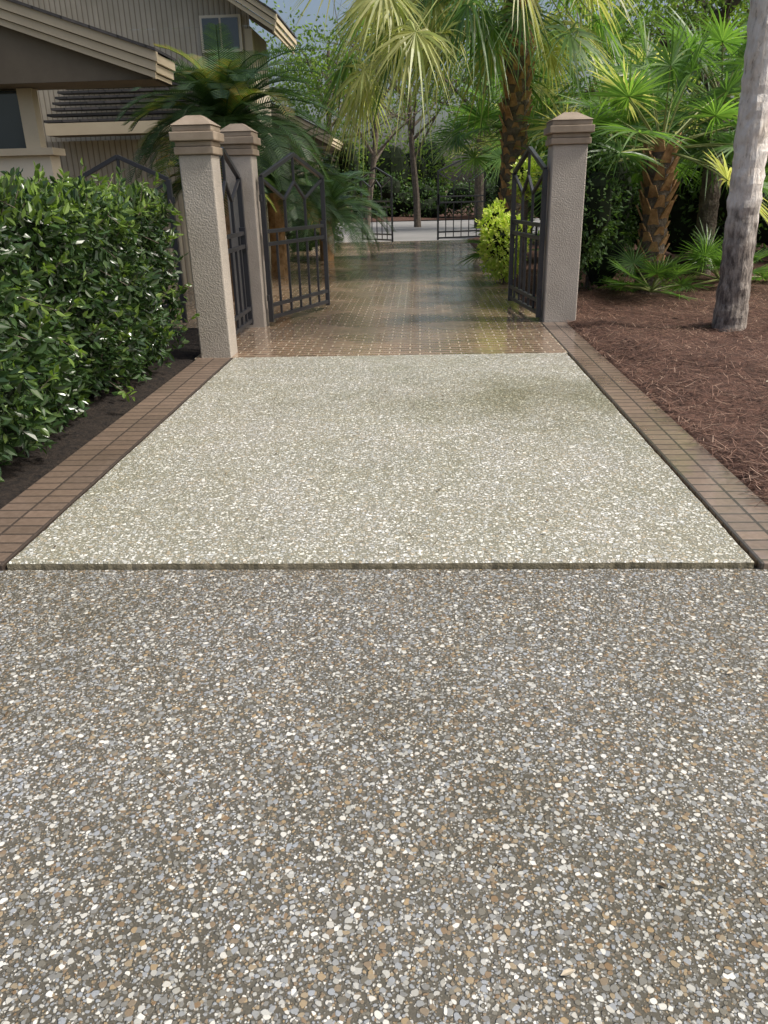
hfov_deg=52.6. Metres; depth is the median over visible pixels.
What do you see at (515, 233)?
driveway gate
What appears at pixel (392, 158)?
distant shrubs
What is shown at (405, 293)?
brick driveway
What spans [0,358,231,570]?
brick border
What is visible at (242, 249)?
side gate
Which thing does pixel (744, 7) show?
tree
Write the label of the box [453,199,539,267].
palmetto
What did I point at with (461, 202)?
driveway gate
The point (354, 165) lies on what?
shrubbery
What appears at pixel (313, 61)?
tree
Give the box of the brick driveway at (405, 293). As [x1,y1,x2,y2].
[158,240,567,359]
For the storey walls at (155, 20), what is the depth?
14.36 m
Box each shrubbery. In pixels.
[286,171,343,250]
[312,120,500,241]
[528,83,767,261]
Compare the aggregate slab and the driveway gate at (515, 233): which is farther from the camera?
the driveway gate at (515, 233)
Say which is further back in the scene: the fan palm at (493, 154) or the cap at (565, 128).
the fan palm at (493, 154)
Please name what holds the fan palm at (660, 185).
on the ground
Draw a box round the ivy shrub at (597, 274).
[578,133,645,289]
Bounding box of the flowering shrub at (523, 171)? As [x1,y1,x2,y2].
[507,150,544,289]
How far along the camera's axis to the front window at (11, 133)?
9.46 m
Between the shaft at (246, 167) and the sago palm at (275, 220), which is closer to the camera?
the shaft at (246, 167)
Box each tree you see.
[250,1,436,167]
[282,0,648,267]
[293,0,448,234]
[341,1,494,226]
[353,0,589,227]
[426,0,583,209]
[457,0,709,138]
[581,0,749,136]
[596,0,745,104]
[622,0,749,118]
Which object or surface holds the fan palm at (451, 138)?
on the pine straw mulch at (646, 314)
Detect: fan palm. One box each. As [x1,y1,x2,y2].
[419,48,609,180]
[459,77,581,233]
[479,0,698,227]
[509,41,730,189]
[516,7,767,293]
[590,0,767,275]
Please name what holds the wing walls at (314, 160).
on the ground
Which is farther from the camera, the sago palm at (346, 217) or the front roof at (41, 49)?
the sago palm at (346, 217)
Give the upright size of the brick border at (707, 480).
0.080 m
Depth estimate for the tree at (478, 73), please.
48.90 m
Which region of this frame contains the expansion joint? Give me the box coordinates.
[6,565,757,569]
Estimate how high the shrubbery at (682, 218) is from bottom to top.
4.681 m
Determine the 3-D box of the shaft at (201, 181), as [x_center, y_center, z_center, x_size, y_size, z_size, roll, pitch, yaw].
[-1.653,-2.361,7.396,0.300,1.880,0.300,0,23,3]
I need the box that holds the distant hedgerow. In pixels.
[326,156,496,217]
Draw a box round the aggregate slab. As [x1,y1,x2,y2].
[7,353,753,569]
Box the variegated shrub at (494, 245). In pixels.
[475,197,531,283]
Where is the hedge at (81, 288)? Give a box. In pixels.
[0,158,199,481]
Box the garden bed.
[350,206,537,221]
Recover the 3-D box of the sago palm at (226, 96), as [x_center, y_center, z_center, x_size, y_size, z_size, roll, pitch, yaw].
[-2.102,-4.751,11.042,3.178,3.528,2.914,0,23,3]
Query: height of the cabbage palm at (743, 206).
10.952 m
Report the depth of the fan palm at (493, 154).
19.93 m
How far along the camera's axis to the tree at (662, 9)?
36.94 m
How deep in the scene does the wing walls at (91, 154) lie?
13.44 m
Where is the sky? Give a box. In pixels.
[168,0,748,190]
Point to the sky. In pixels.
(312, 9)
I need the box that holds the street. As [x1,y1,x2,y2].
[334,218,539,242]
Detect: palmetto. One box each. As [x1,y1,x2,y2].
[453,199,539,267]
[595,238,705,301]
[663,221,767,291]
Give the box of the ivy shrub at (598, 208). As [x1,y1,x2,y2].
[579,134,630,273]
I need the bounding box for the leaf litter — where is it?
[2,328,767,1004]
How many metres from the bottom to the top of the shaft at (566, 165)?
1.960 m
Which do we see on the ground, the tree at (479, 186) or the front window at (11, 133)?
the tree at (479, 186)
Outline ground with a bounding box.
[344,191,473,222]
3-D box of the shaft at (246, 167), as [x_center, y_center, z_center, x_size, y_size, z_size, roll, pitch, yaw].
[-1.583,-3.080,9.051,0.310,1.940,0.310,0,23,3]
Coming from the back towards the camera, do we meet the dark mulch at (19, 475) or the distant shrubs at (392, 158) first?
the distant shrubs at (392, 158)
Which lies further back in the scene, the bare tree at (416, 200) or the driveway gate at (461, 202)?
the bare tree at (416, 200)
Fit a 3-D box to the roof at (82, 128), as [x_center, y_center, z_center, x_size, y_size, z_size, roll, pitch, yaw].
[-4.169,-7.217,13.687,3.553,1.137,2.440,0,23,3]
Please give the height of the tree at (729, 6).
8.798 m
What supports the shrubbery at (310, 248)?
on the ground
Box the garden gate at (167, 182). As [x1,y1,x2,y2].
[76,155,187,322]
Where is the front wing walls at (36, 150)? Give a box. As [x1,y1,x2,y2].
[0,88,65,182]
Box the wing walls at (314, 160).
[284,147,322,236]
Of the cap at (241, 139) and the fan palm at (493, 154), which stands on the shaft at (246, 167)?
the cap at (241, 139)
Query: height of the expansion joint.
0.046 m
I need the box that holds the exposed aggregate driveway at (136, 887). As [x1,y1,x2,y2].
[0,569,767,1023]
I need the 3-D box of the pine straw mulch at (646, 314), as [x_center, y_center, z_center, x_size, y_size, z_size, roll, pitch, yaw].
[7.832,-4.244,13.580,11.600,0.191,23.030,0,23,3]
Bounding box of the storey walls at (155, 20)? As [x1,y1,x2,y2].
[17,0,270,267]
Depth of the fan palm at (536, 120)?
12.95 m
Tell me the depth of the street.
30.98 m
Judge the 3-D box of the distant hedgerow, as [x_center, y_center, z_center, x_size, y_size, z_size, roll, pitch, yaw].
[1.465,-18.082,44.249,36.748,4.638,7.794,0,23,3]
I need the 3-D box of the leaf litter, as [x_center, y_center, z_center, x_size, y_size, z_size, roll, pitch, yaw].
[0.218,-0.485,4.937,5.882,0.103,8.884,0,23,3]
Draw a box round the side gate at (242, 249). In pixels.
[219,147,253,334]
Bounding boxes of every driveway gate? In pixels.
[258,152,329,321]
[360,167,392,241]
[437,160,486,239]
[508,146,547,316]
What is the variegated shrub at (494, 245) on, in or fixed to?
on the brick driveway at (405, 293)
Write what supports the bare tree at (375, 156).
on the ground
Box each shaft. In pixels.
[179,154,237,357]
[224,155,269,327]
[539,144,587,322]
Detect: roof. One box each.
[0,0,175,90]
[43,71,257,137]
[112,30,343,154]
[228,0,296,53]
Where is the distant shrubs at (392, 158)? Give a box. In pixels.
[323,122,539,198]
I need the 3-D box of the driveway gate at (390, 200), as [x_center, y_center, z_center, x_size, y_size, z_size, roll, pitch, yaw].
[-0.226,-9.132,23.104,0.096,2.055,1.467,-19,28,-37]
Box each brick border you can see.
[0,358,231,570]
[541,322,767,568]
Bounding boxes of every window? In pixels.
[0,90,25,148]
[199,14,243,53]
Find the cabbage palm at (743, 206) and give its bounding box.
[712,0,767,331]
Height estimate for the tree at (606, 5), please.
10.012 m
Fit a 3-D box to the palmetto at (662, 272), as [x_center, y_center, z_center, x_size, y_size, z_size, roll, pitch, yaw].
[3.658,-3.244,10.521,1.557,0.897,1.716,0,23,3]
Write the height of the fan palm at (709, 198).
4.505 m
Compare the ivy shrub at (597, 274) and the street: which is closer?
the ivy shrub at (597, 274)
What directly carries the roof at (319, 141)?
on the wing walls at (314, 160)
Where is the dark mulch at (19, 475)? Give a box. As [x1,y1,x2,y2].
[0,328,200,508]
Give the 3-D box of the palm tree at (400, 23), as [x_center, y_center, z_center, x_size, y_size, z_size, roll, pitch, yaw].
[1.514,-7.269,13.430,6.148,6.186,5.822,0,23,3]
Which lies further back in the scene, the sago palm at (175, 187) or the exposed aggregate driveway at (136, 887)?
the sago palm at (175, 187)
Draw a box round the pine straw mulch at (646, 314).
[467,237,767,504]
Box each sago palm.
[113,22,342,300]
[142,137,276,223]
[256,125,359,275]
[285,170,396,260]
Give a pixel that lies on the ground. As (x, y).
(428, 220)
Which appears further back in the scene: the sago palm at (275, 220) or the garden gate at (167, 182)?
the sago palm at (275, 220)
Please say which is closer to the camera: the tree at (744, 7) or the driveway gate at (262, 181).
the driveway gate at (262, 181)
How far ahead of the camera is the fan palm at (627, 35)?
14.68 m
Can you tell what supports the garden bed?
on the ground
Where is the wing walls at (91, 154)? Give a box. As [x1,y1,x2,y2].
[46,139,192,282]
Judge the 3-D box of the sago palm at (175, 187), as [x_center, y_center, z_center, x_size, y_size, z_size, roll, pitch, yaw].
[-2.701,-4.707,12.436,2.004,2.408,2.153,0,23,3]
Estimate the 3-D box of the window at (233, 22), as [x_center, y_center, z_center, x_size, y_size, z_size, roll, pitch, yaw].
[-2.990,-8.796,14.299,0.760,0.590,0.118,0,23,3]
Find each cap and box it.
[169,115,223,155]
[219,124,260,155]
[543,112,594,146]
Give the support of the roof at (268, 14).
on the storey walls at (155, 20)
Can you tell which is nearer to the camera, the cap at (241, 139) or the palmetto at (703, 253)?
the cap at (241, 139)

